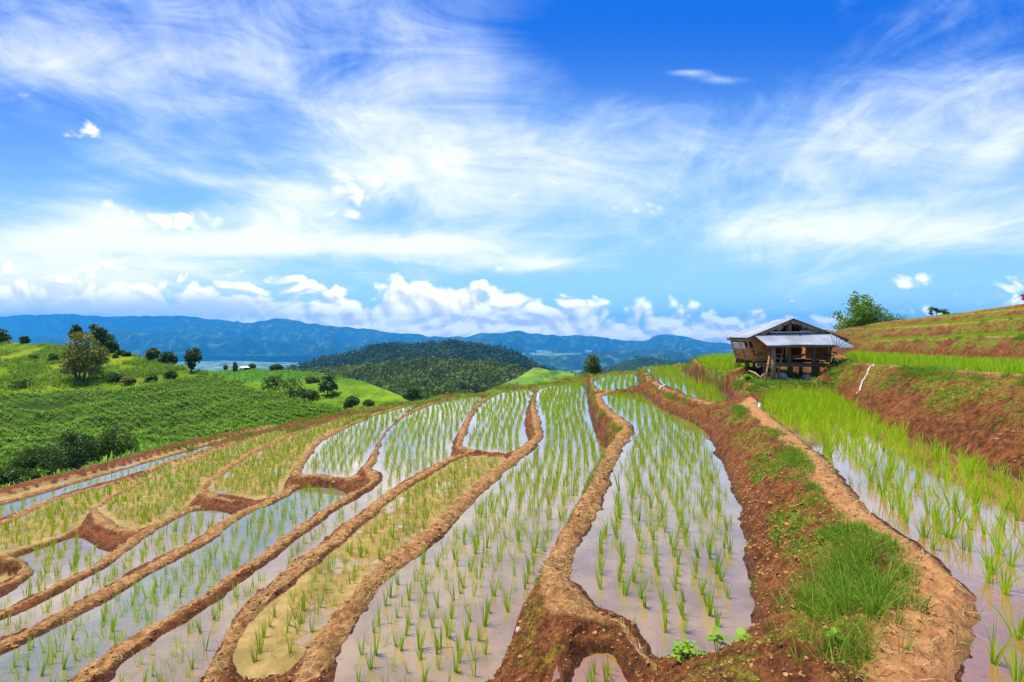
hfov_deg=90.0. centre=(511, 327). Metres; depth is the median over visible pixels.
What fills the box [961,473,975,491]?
rice clump
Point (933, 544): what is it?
rice clump
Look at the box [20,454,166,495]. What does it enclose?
paddy water
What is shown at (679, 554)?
rice clump
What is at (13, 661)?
rice clump
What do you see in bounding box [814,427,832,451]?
rice clump
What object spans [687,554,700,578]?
rice clump
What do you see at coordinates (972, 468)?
rice clump
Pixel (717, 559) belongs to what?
rice clump
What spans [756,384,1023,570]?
tall rice
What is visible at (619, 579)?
rice clump
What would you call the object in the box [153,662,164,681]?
rice clump
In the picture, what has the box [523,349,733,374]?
mountains
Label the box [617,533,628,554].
rice clump
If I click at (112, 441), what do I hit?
bush
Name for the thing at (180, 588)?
rice clump
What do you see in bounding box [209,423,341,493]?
paddy water
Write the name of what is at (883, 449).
rice clump
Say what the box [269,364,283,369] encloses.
bush
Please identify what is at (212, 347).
mountains
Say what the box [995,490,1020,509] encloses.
rice clump
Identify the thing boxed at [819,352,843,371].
plant
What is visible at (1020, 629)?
rice clump
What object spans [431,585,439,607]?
rice clump
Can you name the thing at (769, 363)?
ladder
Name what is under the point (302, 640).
paddy water
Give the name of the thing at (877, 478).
rice clump
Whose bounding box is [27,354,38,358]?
bush
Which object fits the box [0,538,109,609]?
paddy water
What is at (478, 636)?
rice clump
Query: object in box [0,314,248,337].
pale mountains
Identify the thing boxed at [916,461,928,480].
rice clump
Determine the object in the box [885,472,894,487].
rice clump
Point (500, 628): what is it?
paddy water
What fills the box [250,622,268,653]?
rice clump
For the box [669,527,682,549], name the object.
rice clump
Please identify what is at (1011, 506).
rice clump
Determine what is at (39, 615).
paddy water
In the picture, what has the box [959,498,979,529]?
rice clump
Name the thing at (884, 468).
rice clump
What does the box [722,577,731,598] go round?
rice clump
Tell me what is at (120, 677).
rice clump
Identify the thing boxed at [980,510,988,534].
rice clump
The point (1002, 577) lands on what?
rice clump
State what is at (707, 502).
rice clump
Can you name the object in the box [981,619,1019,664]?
rice clump
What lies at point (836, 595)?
long grass
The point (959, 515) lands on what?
rice clump
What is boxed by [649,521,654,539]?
rice clump
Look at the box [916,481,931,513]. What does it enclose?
rice clump
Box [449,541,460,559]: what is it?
rice clump
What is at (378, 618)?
rice clump
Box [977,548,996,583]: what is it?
rice clump
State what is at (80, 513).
paddy water
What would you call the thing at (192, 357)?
tree
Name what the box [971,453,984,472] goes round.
rice clump
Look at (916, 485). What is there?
rice clump
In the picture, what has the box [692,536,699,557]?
rice clump
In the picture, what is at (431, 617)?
rice clump
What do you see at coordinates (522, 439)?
paddy water
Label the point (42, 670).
rice clump
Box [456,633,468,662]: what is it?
rice clump
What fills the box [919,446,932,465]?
rice clump
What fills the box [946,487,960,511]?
rice clump
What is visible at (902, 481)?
rice clump
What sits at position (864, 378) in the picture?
trickling water
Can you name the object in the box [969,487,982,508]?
rice clump
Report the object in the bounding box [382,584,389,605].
rice clump
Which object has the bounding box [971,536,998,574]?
rice clump
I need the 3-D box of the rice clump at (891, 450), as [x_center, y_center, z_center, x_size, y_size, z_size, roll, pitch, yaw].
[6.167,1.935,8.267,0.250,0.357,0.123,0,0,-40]
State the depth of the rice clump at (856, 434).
9.62 m
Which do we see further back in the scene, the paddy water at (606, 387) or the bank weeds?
the paddy water at (606, 387)
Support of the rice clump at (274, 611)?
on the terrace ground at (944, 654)
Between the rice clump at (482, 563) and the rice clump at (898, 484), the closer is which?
the rice clump at (898, 484)
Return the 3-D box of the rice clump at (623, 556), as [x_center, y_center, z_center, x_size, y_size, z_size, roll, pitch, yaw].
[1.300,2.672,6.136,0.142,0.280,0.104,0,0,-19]
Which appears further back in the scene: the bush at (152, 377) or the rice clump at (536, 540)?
the bush at (152, 377)
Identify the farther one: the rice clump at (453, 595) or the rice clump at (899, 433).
the rice clump at (899, 433)
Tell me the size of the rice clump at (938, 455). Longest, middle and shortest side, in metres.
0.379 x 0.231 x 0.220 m
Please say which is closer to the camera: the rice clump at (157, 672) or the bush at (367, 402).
the rice clump at (157, 672)
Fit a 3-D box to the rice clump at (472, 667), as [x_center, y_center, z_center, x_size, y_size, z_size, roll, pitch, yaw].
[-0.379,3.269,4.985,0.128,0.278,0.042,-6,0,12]
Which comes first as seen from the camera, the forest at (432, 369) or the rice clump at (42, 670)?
the rice clump at (42, 670)
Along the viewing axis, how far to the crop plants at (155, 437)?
60.52 m
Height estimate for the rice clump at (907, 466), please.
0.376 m
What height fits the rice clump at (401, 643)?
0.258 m
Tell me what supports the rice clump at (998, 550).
on the paddy water at (965, 568)
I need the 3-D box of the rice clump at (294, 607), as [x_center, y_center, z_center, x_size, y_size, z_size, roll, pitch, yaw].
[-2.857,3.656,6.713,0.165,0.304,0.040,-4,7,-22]
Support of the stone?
on the terrace ground at (944, 654)
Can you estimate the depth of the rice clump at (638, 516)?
7.43 m
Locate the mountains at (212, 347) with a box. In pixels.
[10,329,362,360]
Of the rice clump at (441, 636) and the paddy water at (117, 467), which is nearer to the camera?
the rice clump at (441, 636)
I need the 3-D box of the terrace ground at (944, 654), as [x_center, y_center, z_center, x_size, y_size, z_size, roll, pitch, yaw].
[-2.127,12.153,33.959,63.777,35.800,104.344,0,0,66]
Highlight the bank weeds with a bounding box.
[510,366,1023,681]
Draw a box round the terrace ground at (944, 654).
[0,304,1023,681]
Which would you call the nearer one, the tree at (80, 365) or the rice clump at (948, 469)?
the rice clump at (948, 469)
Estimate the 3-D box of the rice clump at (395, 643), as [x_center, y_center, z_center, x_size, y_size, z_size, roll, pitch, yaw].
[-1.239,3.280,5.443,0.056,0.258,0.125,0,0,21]
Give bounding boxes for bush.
[0,466,40,484]
[7,380,34,387]
[8,446,60,470]
[18,336,30,342]
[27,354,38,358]
[36,429,101,475]
[47,353,58,360]
[85,422,139,461]
[104,372,123,382]
[114,349,125,354]
[119,375,136,383]
[120,443,151,454]
[121,351,131,356]
[142,374,157,381]
[162,370,177,378]
[232,362,237,371]
[247,363,255,368]
[260,374,286,392]
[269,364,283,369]
[277,377,305,399]
[297,388,319,401]
[303,376,320,382]
[342,395,360,409]
[362,399,374,405]
[826,358,844,369]
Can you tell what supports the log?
on the terrace ground at (944, 654)
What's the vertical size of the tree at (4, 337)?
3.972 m
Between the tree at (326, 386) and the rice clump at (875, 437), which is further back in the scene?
the tree at (326, 386)
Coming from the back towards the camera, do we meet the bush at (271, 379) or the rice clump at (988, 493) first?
the bush at (271, 379)
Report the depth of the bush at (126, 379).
77.72 m
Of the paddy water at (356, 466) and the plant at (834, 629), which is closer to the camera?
the plant at (834, 629)
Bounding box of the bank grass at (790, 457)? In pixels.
[581,316,1023,610]
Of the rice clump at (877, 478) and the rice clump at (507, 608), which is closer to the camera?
the rice clump at (507, 608)
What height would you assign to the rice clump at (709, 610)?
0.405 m
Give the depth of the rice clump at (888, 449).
8.59 m
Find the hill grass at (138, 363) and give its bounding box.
[0,340,343,411]
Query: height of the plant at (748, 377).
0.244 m
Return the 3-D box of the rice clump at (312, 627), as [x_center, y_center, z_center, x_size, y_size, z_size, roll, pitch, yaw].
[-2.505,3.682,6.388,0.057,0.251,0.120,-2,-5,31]
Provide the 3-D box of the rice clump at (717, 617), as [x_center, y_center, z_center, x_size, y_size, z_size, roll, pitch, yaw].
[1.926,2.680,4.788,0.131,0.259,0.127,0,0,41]
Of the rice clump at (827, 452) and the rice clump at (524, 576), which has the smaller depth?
the rice clump at (524, 576)
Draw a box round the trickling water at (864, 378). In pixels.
[856,364,873,393]
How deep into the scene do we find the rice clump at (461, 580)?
6.70 m
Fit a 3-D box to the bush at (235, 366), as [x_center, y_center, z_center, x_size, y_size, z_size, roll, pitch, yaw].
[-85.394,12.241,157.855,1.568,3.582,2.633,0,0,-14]
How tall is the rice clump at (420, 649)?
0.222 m
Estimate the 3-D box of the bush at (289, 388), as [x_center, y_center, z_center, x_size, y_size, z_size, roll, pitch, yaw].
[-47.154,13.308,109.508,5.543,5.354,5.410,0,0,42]
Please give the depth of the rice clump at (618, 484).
8.82 m
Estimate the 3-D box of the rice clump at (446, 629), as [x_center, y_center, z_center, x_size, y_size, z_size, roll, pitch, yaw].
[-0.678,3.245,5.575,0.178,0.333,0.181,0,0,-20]
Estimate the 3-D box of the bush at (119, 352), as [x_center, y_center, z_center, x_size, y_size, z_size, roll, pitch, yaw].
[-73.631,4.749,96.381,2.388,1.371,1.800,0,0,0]
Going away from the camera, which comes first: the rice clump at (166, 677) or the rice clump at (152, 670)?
the rice clump at (166, 677)
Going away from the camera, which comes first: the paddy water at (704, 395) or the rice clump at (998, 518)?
the rice clump at (998, 518)
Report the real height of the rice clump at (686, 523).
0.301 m
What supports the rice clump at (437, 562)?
on the paddy water at (500, 628)
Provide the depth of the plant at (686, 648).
4.03 m
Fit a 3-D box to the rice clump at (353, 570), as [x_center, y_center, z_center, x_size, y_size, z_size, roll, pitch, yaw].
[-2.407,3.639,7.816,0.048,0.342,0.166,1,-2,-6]
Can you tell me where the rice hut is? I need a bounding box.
[725,318,854,379]
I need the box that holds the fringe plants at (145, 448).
[8,440,173,485]
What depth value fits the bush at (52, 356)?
94.63 m
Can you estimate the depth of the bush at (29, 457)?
43.71 m
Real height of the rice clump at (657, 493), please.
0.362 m
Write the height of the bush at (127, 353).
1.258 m
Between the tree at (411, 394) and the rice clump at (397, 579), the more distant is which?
the tree at (411, 394)
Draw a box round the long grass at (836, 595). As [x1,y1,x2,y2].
[758,516,957,681]
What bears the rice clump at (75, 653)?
on the paddy water at (161, 610)
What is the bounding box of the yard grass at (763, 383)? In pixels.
[731,358,857,392]
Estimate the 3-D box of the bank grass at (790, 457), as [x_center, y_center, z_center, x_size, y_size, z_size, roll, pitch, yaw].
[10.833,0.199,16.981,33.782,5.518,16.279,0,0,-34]
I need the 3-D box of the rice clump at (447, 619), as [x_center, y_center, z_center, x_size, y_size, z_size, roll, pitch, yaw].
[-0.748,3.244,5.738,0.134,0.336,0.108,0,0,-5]
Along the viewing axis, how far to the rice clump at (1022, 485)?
6.65 m
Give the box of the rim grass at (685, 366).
[140,356,702,454]
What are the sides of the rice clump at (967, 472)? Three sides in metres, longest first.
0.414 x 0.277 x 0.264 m
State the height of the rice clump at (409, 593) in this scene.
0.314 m
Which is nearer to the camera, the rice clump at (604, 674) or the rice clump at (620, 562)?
the rice clump at (604, 674)
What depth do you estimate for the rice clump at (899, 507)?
5.78 m
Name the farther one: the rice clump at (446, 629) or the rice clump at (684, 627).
the rice clump at (446, 629)
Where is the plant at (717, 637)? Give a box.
[706,626,728,650]
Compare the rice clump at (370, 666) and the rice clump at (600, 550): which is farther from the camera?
the rice clump at (600, 550)
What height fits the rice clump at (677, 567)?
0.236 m
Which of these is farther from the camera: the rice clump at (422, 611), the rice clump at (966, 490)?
the rice clump at (966, 490)
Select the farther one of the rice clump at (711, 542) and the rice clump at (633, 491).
the rice clump at (633, 491)
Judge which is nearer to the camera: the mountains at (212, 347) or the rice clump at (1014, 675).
the rice clump at (1014, 675)
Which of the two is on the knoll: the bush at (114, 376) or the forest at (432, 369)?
the bush at (114, 376)
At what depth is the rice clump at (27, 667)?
6.67 m
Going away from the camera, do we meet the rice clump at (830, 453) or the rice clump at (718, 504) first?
the rice clump at (718, 504)
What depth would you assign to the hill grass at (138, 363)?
84.97 m
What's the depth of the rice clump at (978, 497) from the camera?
5.99 m
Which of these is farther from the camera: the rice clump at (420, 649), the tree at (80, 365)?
the tree at (80, 365)
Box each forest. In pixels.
[282,356,528,399]
[283,338,575,372]
[576,354,691,374]
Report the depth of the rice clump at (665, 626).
4.70 m
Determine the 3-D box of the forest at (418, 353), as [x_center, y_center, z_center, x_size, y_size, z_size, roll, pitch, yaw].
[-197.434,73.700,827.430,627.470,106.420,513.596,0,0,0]
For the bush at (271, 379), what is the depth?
114.95 m
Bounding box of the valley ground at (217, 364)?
[169,350,704,373]
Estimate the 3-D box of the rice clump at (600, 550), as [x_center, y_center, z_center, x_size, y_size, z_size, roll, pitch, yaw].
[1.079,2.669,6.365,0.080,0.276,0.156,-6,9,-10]
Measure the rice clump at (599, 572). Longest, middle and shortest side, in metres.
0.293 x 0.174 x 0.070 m
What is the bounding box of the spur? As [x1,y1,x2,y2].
[208,369,408,410]
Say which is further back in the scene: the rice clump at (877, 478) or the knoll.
the knoll
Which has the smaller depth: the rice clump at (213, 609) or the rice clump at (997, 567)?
the rice clump at (997, 567)
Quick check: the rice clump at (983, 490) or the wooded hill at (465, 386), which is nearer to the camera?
the rice clump at (983, 490)
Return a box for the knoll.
[0,342,335,475]
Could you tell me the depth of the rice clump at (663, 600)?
5.05 m
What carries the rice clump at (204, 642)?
on the paddy water at (219, 626)
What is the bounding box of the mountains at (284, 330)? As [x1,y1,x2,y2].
[137,318,732,354]
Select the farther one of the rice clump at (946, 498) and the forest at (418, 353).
the forest at (418, 353)
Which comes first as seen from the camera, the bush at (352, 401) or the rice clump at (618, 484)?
the rice clump at (618, 484)
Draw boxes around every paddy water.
[0,445,216,517]
[0,451,210,550]
[0,488,345,681]
[0,510,230,636]
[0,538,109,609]
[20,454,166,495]
[103,443,263,525]
[110,396,481,681]
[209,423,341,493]
[257,460,499,647]
[301,406,413,476]
[334,382,605,681]
[462,389,532,452]
[552,653,626,681]
[569,394,754,657]
[594,373,638,390]
[647,368,730,402]
[763,401,1023,681]
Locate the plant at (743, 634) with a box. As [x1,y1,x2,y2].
[731,628,751,641]
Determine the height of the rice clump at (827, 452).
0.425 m
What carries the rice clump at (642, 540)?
on the paddy water at (738, 609)
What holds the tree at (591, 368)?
on the terrace ground at (944, 654)
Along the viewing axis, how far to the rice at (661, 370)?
12.79 m
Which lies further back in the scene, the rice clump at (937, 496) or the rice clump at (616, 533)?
the rice clump at (616, 533)
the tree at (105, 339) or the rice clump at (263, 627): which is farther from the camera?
the tree at (105, 339)
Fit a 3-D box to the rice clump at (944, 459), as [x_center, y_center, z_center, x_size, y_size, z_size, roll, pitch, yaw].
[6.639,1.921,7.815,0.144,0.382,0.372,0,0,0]
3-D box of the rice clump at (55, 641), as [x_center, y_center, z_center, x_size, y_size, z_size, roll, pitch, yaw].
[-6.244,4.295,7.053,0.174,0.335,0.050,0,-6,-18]
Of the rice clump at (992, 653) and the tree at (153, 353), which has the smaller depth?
the rice clump at (992, 653)
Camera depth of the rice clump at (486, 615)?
5.83 m
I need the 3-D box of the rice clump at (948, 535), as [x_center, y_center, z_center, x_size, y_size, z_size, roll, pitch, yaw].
[4.394,1.865,5.186,0.361,0.507,0.381,11,-4,-25]
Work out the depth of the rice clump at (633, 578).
5.63 m
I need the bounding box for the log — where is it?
[748,370,761,378]
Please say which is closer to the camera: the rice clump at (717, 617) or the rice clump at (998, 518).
the rice clump at (717, 617)
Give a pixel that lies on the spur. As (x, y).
(362, 391)
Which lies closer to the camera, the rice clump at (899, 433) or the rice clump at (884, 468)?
the rice clump at (884, 468)
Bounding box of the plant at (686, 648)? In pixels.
[666,637,706,661]
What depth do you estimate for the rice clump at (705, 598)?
5.15 m
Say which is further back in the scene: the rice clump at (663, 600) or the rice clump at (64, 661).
the rice clump at (64, 661)
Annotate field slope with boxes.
[488,368,576,390]
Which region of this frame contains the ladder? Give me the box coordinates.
[764,347,783,379]
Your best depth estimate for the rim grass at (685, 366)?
26.34 m
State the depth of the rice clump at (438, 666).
5.09 m
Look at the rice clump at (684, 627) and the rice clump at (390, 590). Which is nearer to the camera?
the rice clump at (684, 627)
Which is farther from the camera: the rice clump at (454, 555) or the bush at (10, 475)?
the bush at (10, 475)
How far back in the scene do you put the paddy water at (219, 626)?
8.30 m
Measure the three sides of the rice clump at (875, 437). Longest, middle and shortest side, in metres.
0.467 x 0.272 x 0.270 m
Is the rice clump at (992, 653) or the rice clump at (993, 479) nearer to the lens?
the rice clump at (992, 653)
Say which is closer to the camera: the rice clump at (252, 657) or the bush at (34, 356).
the rice clump at (252, 657)
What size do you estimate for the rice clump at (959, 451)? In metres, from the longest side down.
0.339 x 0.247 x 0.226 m
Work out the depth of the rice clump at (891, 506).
5.93 m
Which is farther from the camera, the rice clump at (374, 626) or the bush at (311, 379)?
the bush at (311, 379)
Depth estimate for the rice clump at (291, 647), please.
5.98 m
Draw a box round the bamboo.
[824,291,907,331]
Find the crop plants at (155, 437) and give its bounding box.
[0,373,338,486]
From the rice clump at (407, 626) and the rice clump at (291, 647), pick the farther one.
the rice clump at (291, 647)
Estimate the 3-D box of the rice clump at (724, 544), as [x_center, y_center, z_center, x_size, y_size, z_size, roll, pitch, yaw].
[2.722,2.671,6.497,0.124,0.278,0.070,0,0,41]
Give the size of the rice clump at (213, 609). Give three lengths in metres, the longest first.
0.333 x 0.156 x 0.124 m
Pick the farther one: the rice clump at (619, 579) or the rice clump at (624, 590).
the rice clump at (619, 579)
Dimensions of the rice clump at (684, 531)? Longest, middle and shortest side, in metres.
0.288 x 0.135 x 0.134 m
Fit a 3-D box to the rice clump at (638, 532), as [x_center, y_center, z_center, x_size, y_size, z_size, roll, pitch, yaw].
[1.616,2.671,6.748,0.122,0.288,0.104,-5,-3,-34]
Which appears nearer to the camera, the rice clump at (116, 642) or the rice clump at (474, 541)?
the rice clump at (116, 642)
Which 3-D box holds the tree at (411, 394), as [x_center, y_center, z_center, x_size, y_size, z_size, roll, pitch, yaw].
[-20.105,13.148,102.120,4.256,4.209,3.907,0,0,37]
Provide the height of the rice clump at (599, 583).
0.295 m
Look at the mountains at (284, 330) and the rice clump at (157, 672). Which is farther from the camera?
the mountains at (284, 330)
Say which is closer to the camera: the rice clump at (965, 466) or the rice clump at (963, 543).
the rice clump at (963, 543)
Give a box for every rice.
[0,363,734,681]
[697,307,1023,373]
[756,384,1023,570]
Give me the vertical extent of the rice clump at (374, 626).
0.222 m
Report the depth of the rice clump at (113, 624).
7.50 m
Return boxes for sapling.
[927,307,949,315]
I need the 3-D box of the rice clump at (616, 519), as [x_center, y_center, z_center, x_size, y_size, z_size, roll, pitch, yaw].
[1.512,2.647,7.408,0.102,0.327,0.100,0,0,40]
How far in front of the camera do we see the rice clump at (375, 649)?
5.32 m
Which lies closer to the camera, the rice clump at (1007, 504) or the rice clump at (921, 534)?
the rice clump at (921, 534)
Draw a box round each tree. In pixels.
[0,328,11,341]
[55,331,110,381]
[67,324,84,345]
[87,323,119,352]
[144,347,160,360]
[157,351,178,364]
[183,347,202,372]
[317,373,337,395]
[402,383,423,401]
[583,354,601,374]
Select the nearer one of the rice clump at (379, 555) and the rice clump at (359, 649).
the rice clump at (359, 649)
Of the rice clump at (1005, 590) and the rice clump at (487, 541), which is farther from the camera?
the rice clump at (487, 541)
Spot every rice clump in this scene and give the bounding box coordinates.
[12,645,21,666]
[21,650,30,669]
[35,649,50,676]
[53,630,64,651]
[59,647,70,668]
[70,623,77,639]
[70,642,79,660]
[99,595,106,620]
[109,608,118,631]
[109,627,120,644]
[116,670,126,681]
[143,662,151,681]
[150,655,158,674]
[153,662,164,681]
[160,667,175,681]
[179,580,184,597]
[187,652,196,668]
[194,616,200,631]
[200,625,211,650]
[209,603,218,619]
[231,577,239,595]
[246,641,258,661]
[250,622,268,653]
[260,617,266,637]
[266,600,275,617]
[286,633,294,652]
[287,597,299,616]
[287,609,293,624]
[298,590,308,610]
[307,614,314,631]
[352,556,355,576]
[353,633,364,654]
[354,665,361,681]
[358,542,364,557]
[361,644,375,668]
[371,597,381,625]
[372,620,377,632]
[373,621,381,654]
[376,542,382,559]
[381,570,393,597]
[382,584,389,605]
[391,628,399,645]
[392,566,401,584]
[396,627,406,650]
[402,603,415,622]
[405,617,411,635]
[406,577,411,599]
[413,641,422,660]
[416,615,430,647]
[417,597,428,615]
[418,542,429,564]
[418,572,428,592]
[422,659,433,681]
[428,609,437,626]
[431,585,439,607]
[431,620,445,648]
[432,549,441,566]
[433,628,439,653]
[435,651,441,669]
[440,605,450,628]
[440,609,456,637]
[448,581,455,599]
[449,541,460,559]
[450,599,456,618]
[452,646,460,672]
[455,547,462,565]
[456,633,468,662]
[458,568,464,587]
[458,614,471,639]
[461,520,467,540]
[462,523,467,543]
[467,653,476,676]
[469,637,477,659]
[470,539,479,553]
[471,530,479,548]
[476,618,485,640]
[477,593,492,626]
[479,549,484,566]
[481,638,487,654]
[483,528,490,547]
[489,576,498,596]
[502,591,509,611]
[513,522,520,540]
[520,562,529,583]
[530,533,539,552]
[535,525,543,547]
[588,659,601,681]
[589,656,595,673]
[593,562,602,588]
[596,532,602,553]
[597,549,605,574]
[597,549,608,570]
[602,646,615,673]
[602,662,608,681]
[610,519,618,538]
[613,472,619,490]
[613,503,619,521]
[616,501,623,518]
[616,541,626,562]
[616,557,623,581]
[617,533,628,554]
[617,554,624,569]
[621,569,632,595]
[630,481,637,497]
[631,562,641,582]
[633,520,639,540]
[634,574,648,598]
[636,501,643,519]
[639,581,647,607]
[640,526,650,547]
[646,485,655,507]
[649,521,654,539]
[650,551,658,566]
[651,557,659,575]
[653,482,660,500]
[658,581,668,611]
[658,601,668,632]
[668,571,677,590]
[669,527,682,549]
[671,539,678,556]
[675,514,684,537]
[675,557,680,575]
[676,546,682,563]
[676,595,685,620]
[678,583,685,601]
[678,596,687,615]
[680,512,690,532]
[680,521,685,536]
[682,610,689,633]
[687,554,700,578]
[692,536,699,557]
[696,563,712,594]
[696,577,715,616]
[702,494,710,510]
[702,580,714,605]
[704,531,712,559]
[705,528,714,552]
[712,601,725,626]
[713,497,724,510]
[714,560,729,580]
[715,542,732,573]
[721,529,729,547]
[722,512,731,529]
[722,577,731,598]
[724,527,735,553]
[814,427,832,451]
[817,419,830,443]
[819,439,834,453]
[823,429,833,447]
[825,437,836,457]
[835,423,841,443]
[852,422,862,438]
[864,459,876,480]
[865,456,882,478]
[869,415,880,440]
[871,466,897,496]
[873,452,884,465]
[874,463,880,486]
[876,458,888,478]
[878,433,890,450]
[879,435,897,452]
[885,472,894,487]
[885,485,903,509]
[887,450,904,476]
[888,437,897,457]
[890,472,904,491]
[893,427,903,443]
[893,481,911,513]
[893,489,913,519]
[895,484,905,500]
[896,468,906,484]
[902,447,912,469]
[903,476,917,496]
[904,506,915,522]
[905,438,920,459]
[905,456,920,476]
[911,511,928,536]
[913,471,923,487]
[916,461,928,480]
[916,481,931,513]
[917,509,936,537]
[918,479,957,508]
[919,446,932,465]
[924,496,945,523]
[925,434,941,459]
[925,434,944,457]
[928,522,941,549]
[929,489,976,538]
[931,481,939,498]
[932,438,945,458]
[933,456,946,477]
[934,494,949,517]
[934,509,945,533]
[937,444,955,464]
[940,461,959,481]
[946,475,970,497]
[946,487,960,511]
[948,514,971,549]
[950,490,966,519]
[953,453,973,471]
[954,441,968,461]
[955,464,962,479]
[955,528,974,551]
[956,457,973,476]
[958,459,976,484]
[958,480,987,513]
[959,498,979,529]
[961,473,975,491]
[965,454,980,477]
[965,473,986,505]
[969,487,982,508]
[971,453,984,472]
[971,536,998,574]
[973,450,990,471]
[976,455,996,476]
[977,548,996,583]
[979,472,992,493]
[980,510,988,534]
[981,514,1017,555]
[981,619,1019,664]
[983,473,994,497]
[984,521,1005,548]
[984,621,1023,681]
[985,553,1008,570]
[987,552,1022,589]
[988,460,1015,488]
[989,465,1001,480]
[989,526,1023,566]
[990,459,1006,483]
[990,493,1006,521]
[994,579,1023,639]
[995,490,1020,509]
[998,507,1010,528]
[1000,566,1020,594]
[1001,487,1020,510]
[1004,490,1023,520]
[1005,466,1023,489]
[1005,474,1019,492]
[1008,523,1023,546]
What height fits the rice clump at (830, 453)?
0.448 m
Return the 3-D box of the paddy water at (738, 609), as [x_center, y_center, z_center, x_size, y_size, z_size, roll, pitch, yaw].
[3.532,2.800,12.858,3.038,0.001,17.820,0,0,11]
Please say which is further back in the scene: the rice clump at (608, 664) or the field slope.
the field slope
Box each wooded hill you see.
[298,343,532,370]
[347,363,503,399]
[598,357,685,373]
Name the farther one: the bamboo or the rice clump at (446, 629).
the bamboo
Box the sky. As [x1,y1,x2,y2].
[0,0,1023,343]
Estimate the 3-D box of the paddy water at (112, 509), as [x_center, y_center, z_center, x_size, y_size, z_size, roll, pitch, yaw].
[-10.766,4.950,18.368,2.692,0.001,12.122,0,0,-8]
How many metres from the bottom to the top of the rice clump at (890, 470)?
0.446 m
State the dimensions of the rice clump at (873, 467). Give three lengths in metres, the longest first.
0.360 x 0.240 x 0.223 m
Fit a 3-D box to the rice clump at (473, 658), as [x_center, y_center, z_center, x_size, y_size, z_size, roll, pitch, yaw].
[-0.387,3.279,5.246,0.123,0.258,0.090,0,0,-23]
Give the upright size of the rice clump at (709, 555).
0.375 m
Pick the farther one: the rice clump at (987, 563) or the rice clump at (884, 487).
the rice clump at (884, 487)
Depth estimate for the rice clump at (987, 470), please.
7.22 m
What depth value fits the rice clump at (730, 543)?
6.36 m
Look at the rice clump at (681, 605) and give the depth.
4.98 m
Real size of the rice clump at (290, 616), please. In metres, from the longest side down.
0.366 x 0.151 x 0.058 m
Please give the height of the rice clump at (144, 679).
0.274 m
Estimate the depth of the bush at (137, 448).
44.62 m
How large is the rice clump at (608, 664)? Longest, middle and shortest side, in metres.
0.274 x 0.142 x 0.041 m
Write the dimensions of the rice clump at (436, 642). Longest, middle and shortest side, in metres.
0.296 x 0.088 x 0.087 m
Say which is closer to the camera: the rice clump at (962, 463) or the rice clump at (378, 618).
the rice clump at (378, 618)
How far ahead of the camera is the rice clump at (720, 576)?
5.65 m
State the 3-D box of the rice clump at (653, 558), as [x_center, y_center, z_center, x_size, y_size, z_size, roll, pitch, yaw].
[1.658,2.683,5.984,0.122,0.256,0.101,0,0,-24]
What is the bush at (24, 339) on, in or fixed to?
on the knoll
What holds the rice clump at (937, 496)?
on the paddy water at (965, 568)
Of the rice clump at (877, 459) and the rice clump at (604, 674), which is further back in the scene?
the rice clump at (877, 459)
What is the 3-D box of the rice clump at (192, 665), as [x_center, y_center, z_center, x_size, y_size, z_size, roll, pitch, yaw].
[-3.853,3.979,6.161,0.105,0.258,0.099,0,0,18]
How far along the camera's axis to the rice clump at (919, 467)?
7.15 m
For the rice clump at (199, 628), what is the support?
on the paddy water at (219, 626)
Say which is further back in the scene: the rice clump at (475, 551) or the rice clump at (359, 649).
the rice clump at (475, 551)
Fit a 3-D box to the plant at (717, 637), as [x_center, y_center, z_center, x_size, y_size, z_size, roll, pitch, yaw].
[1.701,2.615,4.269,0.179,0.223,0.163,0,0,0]
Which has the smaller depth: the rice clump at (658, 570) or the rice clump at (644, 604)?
the rice clump at (644, 604)
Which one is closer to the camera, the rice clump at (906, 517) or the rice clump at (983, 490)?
the rice clump at (906, 517)
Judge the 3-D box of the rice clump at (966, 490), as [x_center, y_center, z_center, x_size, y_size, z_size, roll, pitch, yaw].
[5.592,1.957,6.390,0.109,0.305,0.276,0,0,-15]
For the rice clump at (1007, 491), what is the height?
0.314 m
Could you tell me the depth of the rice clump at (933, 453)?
8.12 m
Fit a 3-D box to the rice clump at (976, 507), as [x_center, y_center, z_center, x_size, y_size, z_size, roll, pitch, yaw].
[5.256,1.933,5.820,0.133,0.363,0.356,0,0,-1]
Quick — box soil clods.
[0,421,1023,681]
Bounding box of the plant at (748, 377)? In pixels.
[740,374,752,380]
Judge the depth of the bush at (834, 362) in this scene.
17.89 m
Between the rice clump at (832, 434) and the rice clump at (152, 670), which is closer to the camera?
the rice clump at (152, 670)
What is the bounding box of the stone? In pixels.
[776,372,787,378]
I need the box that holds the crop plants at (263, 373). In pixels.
[200,368,344,381]
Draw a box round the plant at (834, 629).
[827,627,843,642]
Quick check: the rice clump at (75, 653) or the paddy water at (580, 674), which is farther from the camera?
the rice clump at (75, 653)
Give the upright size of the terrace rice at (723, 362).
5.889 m
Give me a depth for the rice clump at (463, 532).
8.20 m
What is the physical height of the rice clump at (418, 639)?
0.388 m
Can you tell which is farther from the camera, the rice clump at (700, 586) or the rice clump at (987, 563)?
the rice clump at (700, 586)
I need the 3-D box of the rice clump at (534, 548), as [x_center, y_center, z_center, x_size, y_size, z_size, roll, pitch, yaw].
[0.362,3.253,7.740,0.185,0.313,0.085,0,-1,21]
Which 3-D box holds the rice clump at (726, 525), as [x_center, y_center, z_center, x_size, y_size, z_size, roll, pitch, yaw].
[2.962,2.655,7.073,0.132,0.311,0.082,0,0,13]
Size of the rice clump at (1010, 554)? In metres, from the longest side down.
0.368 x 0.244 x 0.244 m

